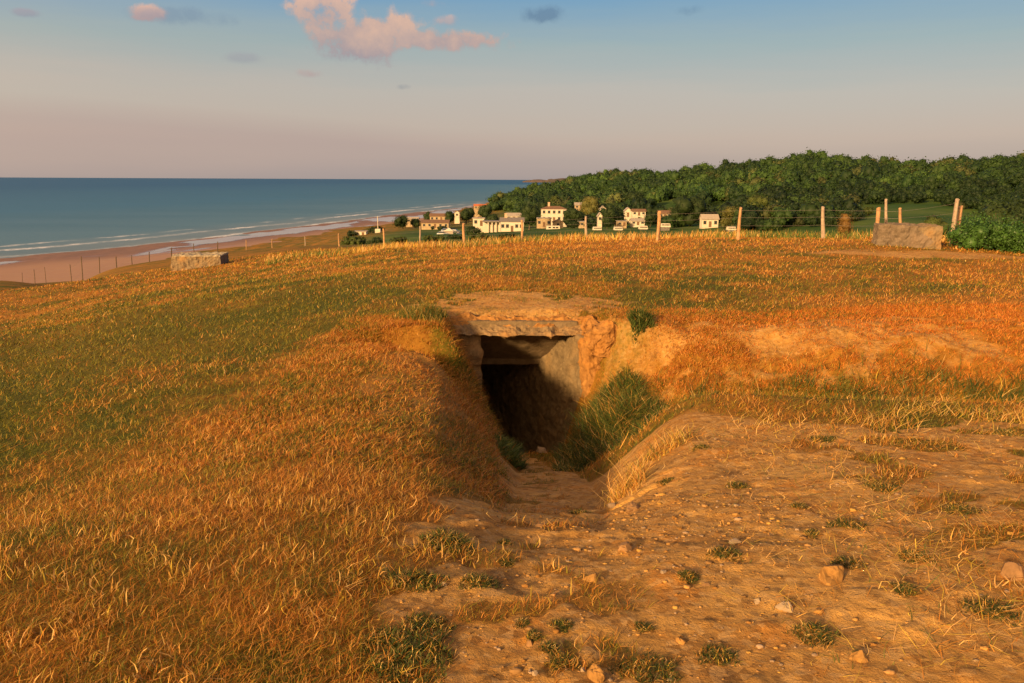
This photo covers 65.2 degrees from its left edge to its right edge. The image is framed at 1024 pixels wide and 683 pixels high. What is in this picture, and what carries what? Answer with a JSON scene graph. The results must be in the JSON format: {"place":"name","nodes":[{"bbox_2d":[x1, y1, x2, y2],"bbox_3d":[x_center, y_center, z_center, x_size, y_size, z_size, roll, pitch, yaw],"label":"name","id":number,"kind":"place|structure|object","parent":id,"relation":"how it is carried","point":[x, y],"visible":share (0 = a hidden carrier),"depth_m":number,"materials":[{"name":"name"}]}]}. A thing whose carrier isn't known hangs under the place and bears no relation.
{"place":"outdoors","nodes":[
{"label":"outdoors","id":0,"kind":"place"},
{"bbox_2d":[0,207,468,263],"bbox_3d":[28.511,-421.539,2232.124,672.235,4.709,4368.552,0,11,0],"label":"tide water","id":1,"kind":"structure","parent":0,"point":[261,234],"depth_m":439.57,"materials":[{"name":"liquid"}]},
{"bbox_2d":[0,206,473,282],"bbox_3d":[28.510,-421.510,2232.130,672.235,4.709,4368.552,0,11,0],"label":"beach","id":2,"kind":"structure","parent":0,"point":[55,265],"depth_m":300.32,"materials":[{"name":"sand"}]},
{"bbox_2d":[0,177,548,257],"bbox_3d":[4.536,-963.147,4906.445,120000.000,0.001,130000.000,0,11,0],"label":"sea","id":3,"kind":"structure","parent":0,"point":[46,215],"depth_m":905.00,"materials":[{"name":"liquid"}]},
{"bbox_2d":[337,313,490,414],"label":"bank grass","id":4,"kind":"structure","parent":0,"point":[464,361],"depth_m":11.30,"materials":[{"name":"plant"}]},
{"bbox_2d":[0,189,1023,682],"bbox_3d":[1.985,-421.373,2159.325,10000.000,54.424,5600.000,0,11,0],"label":"ground","id":5,"kind":"structure","parent":0,"point":[486,663],"depth_m":4.94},
{"bbox_2d":[22,242,217,284],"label":"wire fence","id":6,"kind":"object","parent":5,"relation":"on","point":[116,262],"visible":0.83,"depth_m":92.25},
{"bbox_2d":[170,252,228,271],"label":"concrete block","id":7,"kind":"structure","parent":5,"relation":"on","point":[185,261],"depth_m":51.03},
{"bbox_2d":[127,308,510,506],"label":"bank grass","id":8,"kind":"structure","parent":5,"relation":"on","point":[397,429],"depth_m":7.28,"materials":[{"name":"plant"}]},
{"bbox_2d":[339,235,367,244],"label":"bush","id":9,"kind":"object","parent":5,"relation":"on","point":[357,240],"visible":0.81,"depth_m":118.51,"materials":[{"name":"green plant"}]},
{"bbox_2d":[366,237,382,243],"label":"bush","id":10,"kind":"object","parent":5,"relation":"on","point":[375,240],"visible":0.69,"depth_m":148.59,"materials":[{"name":"green plant"}]},
{"bbox_2d":[389,237,407,243],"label":"bush","id":11,"kind":"object","parent":5,"relation":"on","point":[398,239],"visible":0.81,"depth_m":99.25,"materials":[{"name":"green plant"}]},
{"bbox_2d":[340,609,457,682],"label":"grass clump","id":12,"kind":"object","parent":5,"relation":"on","point":[429,641],"visible":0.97,"depth_m":2.73,"materials":[{"name":"plant"}]},
{"bbox_2d":[391,215,409,228],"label":"broadleaf tree","id":13,"kind":"object","parent":5,"relation":"on","point":[401,221],"visible":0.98,"depth_m":389.77,"materials":[{"name":"green plant"}]},
{"bbox_2d":[365,563,450,592],"bbox_3d":[-0.423,0.968,3.290,0.380,0.085,0.204,0,11,0],"label":"grass clump","id":14,"kind":"object","parent":5,"relation":"on","point":[416,574],"visible":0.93,"depth_m":3.29,"materials":[{"name":"plant"}]},
{"bbox_2d":[408,218,419,227],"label":"broadleaf tree","id":15,"kind":"object","parent":5,"relation":"on","point":[415,222],"visible":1,"depth_m":394.71,"materials":[{"name":"green plant"}]},
{"bbox_2d":[392,300,448,322],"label":"grass clump","id":16,"kind":"object","parent":5,"relation":"on","point":[421,311],"visible":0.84,"depth_m":11.77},
{"bbox_2d":[406,612,448,633],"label":"grass tuft","id":17,"kind":"object","parent":5,"relation":"on","point":[425,618],"visible":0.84,"depth_m":2.96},
{"bbox_2d":[423,234,444,241],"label":"bush","id":18,"kind":"object","parent":5,"relation":"on","point":[429,237],"visible":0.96,"depth_m":109.17,"materials":[{"name":"green plant"}]},
{"bbox_2d":[421,220,449,229],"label":"house","id":19,"kind":"structure","parent":5,"relation":"on","point":[426,224],"depth_m":381.73,"materials":[{"name":"beige stone"}]},
{"bbox_2d":[429,213,446,219],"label":"house","id":20,"kind":"structure","parent":5,"relation":"on","point":[437,216],"depth_m":425.52,"materials":[{"name":"beige stone"}]},
{"bbox_2d":[412,524,479,555],"bbox_3d":[-0.311,0.946,3.822,0.340,0.125,0.352,0,11,0],"label":"grass clump","id":21,"kind":"object","parent":5,"relation":"on","point":[457,536],"visible":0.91,"depth_m":3.78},
{"bbox_2d":[444,209,455,224],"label":"broadleaf tree","id":22,"kind":"object","parent":5,"relation":"on","point":[450,215],"visible":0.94,"depth_m":423.55,"materials":[{"name":"green plant"}]},
{"bbox_2d":[459,207,476,223],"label":"broadleaf tree","id":23,"kind":"object","parent":5,"relation":"on","point":[466,214],"visible":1,"depth_m":433.52,"materials":[{"name":"green plant"}]},
{"bbox_2d":[465,226,480,233],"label":"bush","id":24,"kind":"object","parent":5,"relation":"on","point":[474,229],"visible":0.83,"depth_m":236.52,"materials":[{"name":"green plant"}]},
{"bbox_2d":[472,217,484,231],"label":"house","id":25,"kind":"structure","parent":5,"relation":"on","point":[478,222],"depth_m":307.13,"materials":[{"name":"beige stone"}]},
{"bbox_2d":[467,232,489,240],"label":"bush","id":26,"kind":"object","parent":5,"relation":"on","point":[479,236],"visible":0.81,"depth_m":118.49,"materials":[{"name":"green plant"}]},
{"bbox_2d":[456,570,508,592],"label":"grass tuft","id":27,"kind":"object","parent":5,"relation":"on","point":[487,581],"visible":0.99,"depth_m":3.32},
{"bbox_2d":[475,204,492,219],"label":"broadleaf tree","id":28,"kind":"object","parent":5,"relation":"on","point":[484,210],"visible":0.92,"depth_m":471.25,"materials":[{"name":"green plant"}]},
{"bbox_2d":[482,213,524,232],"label":"house","id":29,"kind":"structure","parent":5,"relation":"on","point":[509,224],"depth_m":297.58,"materials":[{"name":"stone"}]},
{"bbox_2d":[496,556,516,567],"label":"grass tuft","id":30,"kind":"object","parent":5,"relation":"on","point":[510,562],"visible":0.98,"depth_m":3.60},
{"bbox_2d":[498,233,515,240],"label":"bush","id":31,"kind":"object","parent":5,"relation":"on","point":[502,235],"visible":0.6,"depth_m":148.88,"materials":[{"name":"green plant"}]},
{"bbox_2d":[492,432,529,469],"bbox_3d":[-0.020,1.329,9.447,0.581,0.536,1.143,0,11,0],"label":"grass clump","id":32,"kind":"object","parent":5,"relation":"on","point":[504,443],"visible":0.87,"depth_m":9.32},
{"bbox_2d":[0,236,1023,682],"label":"turf grass","id":33,"kind":"structure","parent":5,"relation":"on","point":[178,494],"depth_m":6.60,"materials":[{"name":"plant"}]},
{"bbox_2d":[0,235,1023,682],"bbox_3d":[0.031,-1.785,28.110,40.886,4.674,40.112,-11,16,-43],"label":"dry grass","id":34,"kind":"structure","parent":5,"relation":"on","point":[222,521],"depth_m":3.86,"materials":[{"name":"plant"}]},
{"bbox_2d":[512,616,533,627],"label":"grass tuft","id":35,"kind":"object","parent":5,"relation":"on","point":[522,621],"visible":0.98,"depth_m":2.96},
{"bbox_2d":[416,280,632,323],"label":"bank grass","id":36,"kind":"structure","parent":5,"relation":"on","point":[545,284],"depth_m":14.49,"materials":[{"name":"plant"}]},
{"bbox_2d":[518,203,542,229],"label":"broadleaf tree","id":37,"kind":"object","parent":5,"relation":"on","point":[529,213],"visible":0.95,"depth_m":318.81,"materials":[{"name":"green plant"}]},
{"bbox_2d":[448,312,617,452],"bbox_3d":[-0.326,0.907,13.935,4.162,3.308,4.260,0,11,0],"label":"bunker entrance","id":38,"kind":"object","parent":5,"relation":"on","point":[537,374],"visible":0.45,"depth_m":12.73,"materials":[{"name":"concrete"}]},
{"bbox_2d":[524,628,546,641],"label":"grass tuft","id":39,"kind":"object","parent":5,"relation":"on","point":[533,634],"visible":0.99,"depth_m":2.84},
{"bbox_2d":[536,217,551,227],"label":"house","id":40,"kind":"structure","parent":5,"relation":"on","point":[544,222],"depth_m":338.74,"materials":[{"name":"beige stone"}]},
{"bbox_2d":[537,638,560,657],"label":"grass tuft","id":41,"kind":"object","parent":5,"relation":"on","point":[549,646],"visible":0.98,"depth_m":2.75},
{"bbox_2d":[540,202,566,226],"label":"house","id":42,"kind":"structure","parent":5,"relation":"on","point":[554,212],"depth_m":355.85,"materials":[{"name":"paint"}]},
{"bbox_2d":[546,616,575,632],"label":"grass tuft","id":43,"kind":"object","parent":5,"relation":"on","point":[558,624],"visible":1,"depth_m":2.91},
{"bbox_2d":[544,650,582,674],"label":"grass tuft","id":44,"kind":"object","parent":5,"relation":"on","point":[560,662],"visible":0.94,"depth_m":2.68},
{"bbox_2d":[562,208,573,227],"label":"broadleaf tree","id":45,"kind":"object","parent":5,"relation":"on","point":[566,219],"visible":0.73,"depth_m":345.00,"materials":[{"name":"green plant"}]},
{"bbox_2d":[567,208,584,221],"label":"broadleaf tree","id":46,"kind":"object","parent":5,"relation":"on","point":[575,215],"visible":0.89,"depth_m":339.79,"materials":[{"name":"green plant"}]},
{"bbox_2d":[568,508,591,514],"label":"grass tuft","id":47,"kind":"object","parent":5,"relation":"on","point":[578,512],"visible":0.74,"depth_m":4.98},
{"bbox_2d":[582,573,598,582],"bbox_3d":[0.333,1.005,3.374,0.065,0.064,0.063,-6,13,-27],"label":"stone","id":48,"kind":"object","parent":5,"relation":"on","point":[591,577],"visible":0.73,"depth_m":3.36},
{"bbox_2d":[579,196,602,214],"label":"broadleaf tree","id":49,"kind":"object","parent":5,"relation":"on","point":[589,204],"visible":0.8,"depth_m":411.58,"materials":[{"name":"green plant"}]},
{"bbox_2d":[587,664,605,682],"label":"stone","id":50,"kind":"object","parent":5,"relation":"on","point":[595,673],"visible":0.92,"depth_m":2.57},
{"bbox_2d":[246,198,959,249],"bbox_3d":[-12.359,-7.662,66.593,6.522,10.539,99.094,-6,13,-27],"label":"wire fence","id":51,"kind":"object","parent":5,"relation":"on","point":[955,213],"visible":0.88,"depth_m":27.22,"materials":[{"name":"brown wood"}]},
{"bbox_2d":[600,217,612,227],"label":"broadleaf tree","id":52,"kind":"object","parent":5,"relation":"on","point":[606,222],"visible":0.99,"depth_m":313.83,"materials":[{"name":"green plant"}]},
{"bbox_2d":[264,228,954,265],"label":"crest grass","id":53,"kind":"structure","parent":5,"relation":"on","point":[529,238],"depth_m":37.56,"materials":[{"name":"plant"}]},
{"bbox_2d":[547,362,678,471],"bbox_3d":[1.327,1.080,10.285,1.883,1.196,2.922,0,11,0],"label":"grass clump","id":54,"kind":"object","parent":5,"relation":"on","point":[617,405],"visible":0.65,"depth_m":10.24,"materials":[{"name":"plant"}]},
{"bbox_2d":[601,203,627,226],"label":"broadleaf tree","id":55,"kind":"object","parent":5,"relation":"on","point":[612,211],"visible":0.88,"depth_m":328.87,"materials":[{"name":"green plant"}]},
{"bbox_2d":[615,220,626,227],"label":"house","id":56,"kind":"structure","parent":5,"relation":"on","point":[621,223],"depth_m":322.06,"materials":[{"name":"beige stone"}]},
{"bbox_2d":[618,541,631,551],"bbox_3d":[0.528,0.982,3.755,0.066,0.082,0.060,-3,12,-16],"label":"stone","id":57,"kind":"object","parent":5,"relation":"on","point":[625,546],"visible":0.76,"depth_m":3.74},
{"bbox_2d":[623,207,630,223],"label":"house","id":58,"kind":"structure","parent":5,"relation":"on","point":[627,210],"depth_m":370.69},
{"bbox_2d":[590,451,664,508],"bbox_3d":[0.837,0.998,5.522,0.637,0.513,0.678,0,11,0],"label":"grass clump","id":59,"kind":"object","parent":5,"relation":"on","point":[623,488],"visible":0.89,"depth_m":5.49,"materials":[{"name":"plant"}]},
{"bbox_2d":[627,501,639,512],"bbox_3d":[0.720,0.986,4.712,0.097,0.077,0.127,10,15,40],"label":"stone","id":60,"kind":"object","parent":5,"relation":"on","point":[632,506],"visible":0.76,"depth_m":4.67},
{"bbox_2d":[622,191,646,201],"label":"broadleaf tree","id":61,"kind":"object","parent":5,"relation":"on","point":[633,194],"visible":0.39,"depth_m":440.58,"materials":[{"name":"green plant"}]},
{"bbox_2d":[629,218,645,226],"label":"house","id":62,"kind":"structure","parent":5,"relation":"on","point":[636,222],"depth_m":326.97,"materials":[{"name":"beige stone"}]},
{"bbox_2d":[631,209,646,217],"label":"house","id":63,"kind":"structure","parent":5,"relation":"on","point":[635,213],"depth_m":365.73,"materials":[{"name":"paint"}]},
{"bbox_2d":[625,305,658,343],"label":"grass clump","id":64,"kind":"object","parent":5,"relation":"on","point":[637,317],"visible":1,"depth_m":11.46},
{"bbox_2d":[604,650,685,682],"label":"grass tuft","id":65,"kind":"object","parent":5,"relation":"on","point":[645,664],"visible":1,"depth_m":2.65,"materials":[{"name":"plant"}]},
{"bbox_2d":[634,620,658,632],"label":"grass tuft","id":66,"kind":"object","parent":5,"relation":"on","point":[647,626],"visible":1,"depth_m":2.93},
{"bbox_2d":[623,402,671,438],"bbox_3d":[1.793,1.026,8.909,1.177,1.055,1.703,0,11,0],"label":"grass clump","id":67,"kind":"object","parent":5,"relation":"on","point":[652,418],"visible":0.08,"depth_m":8.33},
{"bbox_2d":[643,212,657,226],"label":"broadleaf tree","id":68,"kind":"object","parent":5,"relation":"on","point":[651,217],"visible":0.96,"depth_m":325.13,"materials":[{"name":"green plant"}]},
{"bbox_2d":[660,223,670,230],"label":"caravan","id":69,"kind":"object","parent":5,"relation":"on","point":[665,226],"visible":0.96,"depth_m":296.42,"materials":[{"name":"white metal"}]},
{"bbox_2d":[657,477,674,484],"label":"grass tuft","id":70,"kind":"object","parent":5,"relation":"on","point":[667,480],"visible":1,"depth_m":5.24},
{"bbox_2d":[632,425,703,469],"bbox_3d":[1.216,0.844,6.209,0.605,0.430,0.483,0,11,0],"label":"grass clump","id":71,"kind":"object","parent":5,"relation":"on","point":[657,446],"visible":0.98,"depth_m":6.19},
{"bbox_2d":[667,205,680,218],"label":"broadleaf tree","id":72,"kind":"object","parent":5,"relation":"on","point":[673,214],"visible":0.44,"depth_m":323.52,"materials":[{"name":"green plant"}]},
{"bbox_2d":[675,568,700,584],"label":"grass tuft","id":73,"kind":"object","parent":5,"relation":"on","point":[687,575],"visible":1,"depth_m":3.34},
{"bbox_2d":[670,191,710,226],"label":"broadleaf tree","id":74,"kind":"object","parent":5,"relation":"on","point":[694,207],"visible":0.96,"depth_m":312.82,"materials":[{"name":"green plant"}]},
{"bbox_2d":[699,214,719,228],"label":"house","id":75,"kind":"structure","parent":5,"relation":"on","point":[711,221],"depth_m":297.23,"materials":[{"name":"paint"}]},
{"bbox_2d":[693,642,743,667],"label":"grass tuft","id":76,"kind":"object","parent":5,"relation":"on","point":[724,652],"visible":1,"depth_m":2.73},
{"bbox_2d":[703,544,745,561],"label":"grass tuft","id":77,"kind":"object","parent":5,"relation":"on","point":[725,552],"visible":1,"depth_m":3.57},
{"bbox_2d":[719,216,731,230],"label":"broadleaf tree","id":78,"kind":"object","parent":5,"relation":"on","point":[725,222],"visible":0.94,"depth_m":266.44,"materials":[{"name":"green plant"}]},
{"bbox_2d":[719,206,737,226],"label":"broadleaf tree","id":79,"kind":"object","parent":5,"relation":"on","point":[729,213],"visible":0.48,"depth_m":295.03,"materials":[{"name":"green plant"}]},
{"bbox_2d":[723,480,749,488],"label":"grass tuft","id":80,"kind":"object","parent":5,"relation":"on","point":[734,484],"visible":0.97,"depth_m":4.84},
{"bbox_2d":[485,147,1023,230],"bbox_3d":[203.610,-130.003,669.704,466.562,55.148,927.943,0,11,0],"label":"woodland","id":81,"kind":"object","parent":5,"relation":"on","point":[819,179],"visible":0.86,"depth_m":418.58,"materials":[{"name":"green plant"}]},
{"bbox_2d":[746,193,773,207],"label":"broadleaf tree","id":82,"kind":"object","parent":5,"relation":"on","point":[760,200],"visible":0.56,"depth_m":312.55,"materials":[{"name":"green plant"}]},
{"bbox_2d":[774,601,792,612],"bbox_3d":[1.045,1.025,3.075,0.072,0.053,0.053,6,13,27],"label":"stone","id":83,"kind":"object","parent":5,"relation":"on","point":[780,606],"visible":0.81,"depth_m":3.05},
{"bbox_2d":[788,500,809,509],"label":"grass tuft","id":84,"kind":"object","parent":5,"relation":"on","point":[797,505],"visible":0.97,"depth_m":4.30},
{"bbox_2d":[586,337,1023,460],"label":"ditch grass","id":85,"kind":"structure","parent":5,"relation":"on","point":[1000,393],"depth_m":9.72,"materials":[{"name":"plant"}]},
{"bbox_2d":[595,301,1023,408],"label":"bank grass","id":86,"kind":"structure","parent":5,"relation":"on","point":[892,314],"depth_m":11.17,"materials":[{"name":"plant"}]},
{"bbox_2d":[803,527,820,538],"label":"grass tuft","id":87,"kind":"object","parent":5,"relation":"on","point":[812,533],"visible":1,"depth_m":3.84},
{"bbox_2d":[785,619,842,650],"bbox_3d":[1.092,1.037,2.859,0.196,0.054,0.204,-5,13,-26],"label":"grass tuft","id":88,"kind":"object","parent":5,"relation":"on","point":[823,639],"visible":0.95,"depth_m":2.86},
{"bbox_2d":[804,435,837,442],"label":"grass tuft","id":89,"kind":"object","parent":5,"relation":"on","point":[828,438],"visible":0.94,"depth_m":6.00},
{"bbox_2d":[818,564,843,585],"bbox_3d":[1.317,0.983,3.307,0.098,0.136,0.169,8,14,32],"label":"stone","id":90,"kind":"object","parent":5,"relation":"on","point":[836,572],"visible":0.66,"depth_m":3.27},
{"bbox_2d":[824,218,838,226],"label":"broadleaf tree","id":91,"kind":"object","parent":5,"relation":"on","point":[829,222],"visible":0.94,"depth_m":256.33,"materials":[{"name":"green plant"}]},
{"bbox_2d":[835,213,853,234],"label":"bush","id":92,"kind":"object","parent":5,"relation":"on","point":[844,227],"visible":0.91,"depth_m":197.03,"materials":[{"name":"brown plant"}]},
{"bbox_2d":[825,515,871,530],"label":"grass tuft","id":93,"kind":"object","parent":5,"relation":"on","point":[846,524],"visible":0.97,"depth_m":3.92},
{"bbox_2d":[829,554,870,570],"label":"grass tuft","id":94,"kind":"object","parent":5,"relation":"on","point":[850,562],"visible":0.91,"depth_m":3.44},
{"bbox_2d":[849,650,868,662],"bbox_3d":[1.176,1.081,2.709,0.061,0.075,0.038,-3,12,-17],"label":"stone","id":95,"kind":"object","parent":5,"relation":"on","point":[859,655],"visible":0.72,"depth_m":2.70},
{"bbox_2d":[862,207,874,215],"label":"broadleaf tree","id":96,"kind":"object","parent":5,"relation":"on","point":[868,210],"visible":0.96,"depth_m":295.19,"materials":[{"name":"green plant"}]},
{"bbox_2d":[859,481,904,493],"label":"grass tuft","id":97,"kind":"object","parent":5,"relation":"on","point":[883,485],"visible":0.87,"depth_m":4.59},
{"bbox_2d":[884,199,887,222],"bbox_3d":[12.799,-4.034,27.331,0.279,1.659,0.124,0,11,0],"label":"wooden post","id":98,"kind":"object","parent":5,"relation":"on","point":[885,213],"visible":0.46,"depth_m":27.24,"materials":[{"name":"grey wood"}]},
{"bbox_2d":[887,580,924,598],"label":"grass tuft","id":99,"kind":"object","parent":5,"relation":"on","point":[908,590],"visible":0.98,"depth_m":3.14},
{"bbox_2d":[871,222,942,248],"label":"concrete block","id":100,"kind":"structure","parent":5,"relation":"on","point":[922,235],"depth_m":22.98,"materials":[{"name":"concrete"}]},
{"bbox_2d":[898,548,937,564],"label":"grass tuft","id":101,"kind":"object","parent":5,"relation":"on","point":[912,555],"visible":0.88,"depth_m":3.48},
{"bbox_2d":[922,214,950,236],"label":"broadleaf tree","id":102,"kind":"object","parent":5,"relation":"on","point":[932,219],"visible":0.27,"depth_m":167.26,"materials":[{"name":"green plant"}]},
{"bbox_2d":[956,205,962,243],"bbox_3d":[13.782,-3.485,24.689,0.150,1.407,0.133,-5,13,-24],"label":"wooden post","id":103,"kind":"object","parent":5,"relation":"on","point":[960,210],"visible":0.34,"depth_m":24.56,"materials":[{"name":"brown wood"}]},
{"bbox_2d":[939,501,990,516],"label":"grass tuft","id":104,"kind":"object","parent":5,"relation":"on","point":[953,507],"visible":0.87,"depth_m":4.15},
{"bbox_2d":[941,211,1023,253],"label":"hedge","id":105,"kind":"object","parent":5,"relation":"on","point":[979,234],"visible":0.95,"depth_m":22.95,"materials":[{"name":"green plant"}]},
{"bbox_2d":[950,594,1023,626],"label":"grass tuft","id":106,"kind":"object","parent":5,"relation":"on","point":[996,605],"visible":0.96,"depth_m":3.02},
{"bbox_2d":[972,198,1023,224],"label":"broadleaf tree","id":107,"kind":"object","parent":5,"relation":"on","point":[1015,208],"visible":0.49,"depth_m":156.97,"materials":[{"name":"green plant"}]},
{"bbox_2d":[985,428,1022,436],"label":"grass tuft","id":108,"kind":"object","parent":5,"relation":"on","point":[1009,432],"visible":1,"depth_m":6.13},
{"bbox_2d":[1000,561,1023,580],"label":"stone","id":109,"kind":"object","parent":5,"relation":"on","point":[1013,569],"visible":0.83,"depth_m":3.27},
{"bbox_2d":[0,0,1023,179],"label":"sky","id":110,"kind":"structure","parent":0,"point":[234,89],"materials":[{"name":"blue"}]},
{"bbox_2d":[523,178,564,181],"bbox_3d":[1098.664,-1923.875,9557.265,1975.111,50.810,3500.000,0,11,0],"label":"headland","id":111,"kind":"structure","parent":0,"point":[548,180],"depth_m":8785.20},
{"bbox_2d":[368,422,1023,682],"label":"gravel","id":112,"kind":"structure","parent":0,"point":[515,670],"depth_m":3.85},
{"bbox_2d":[652,417,1023,682],"bbox_3d":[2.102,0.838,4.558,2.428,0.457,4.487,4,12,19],"label":"dry grass","id":113,"kind":"structure","parent":0,"point":[944,604],"depth_m":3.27,"materials":[{"name":"plant"}]},
{"bbox_2d":[727,395,1023,437],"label":"dry grass","id":114,"kind":"structure","parent":0,"point":[969,415],"depth_m":6.60,"materials":[{"name":"plant"}]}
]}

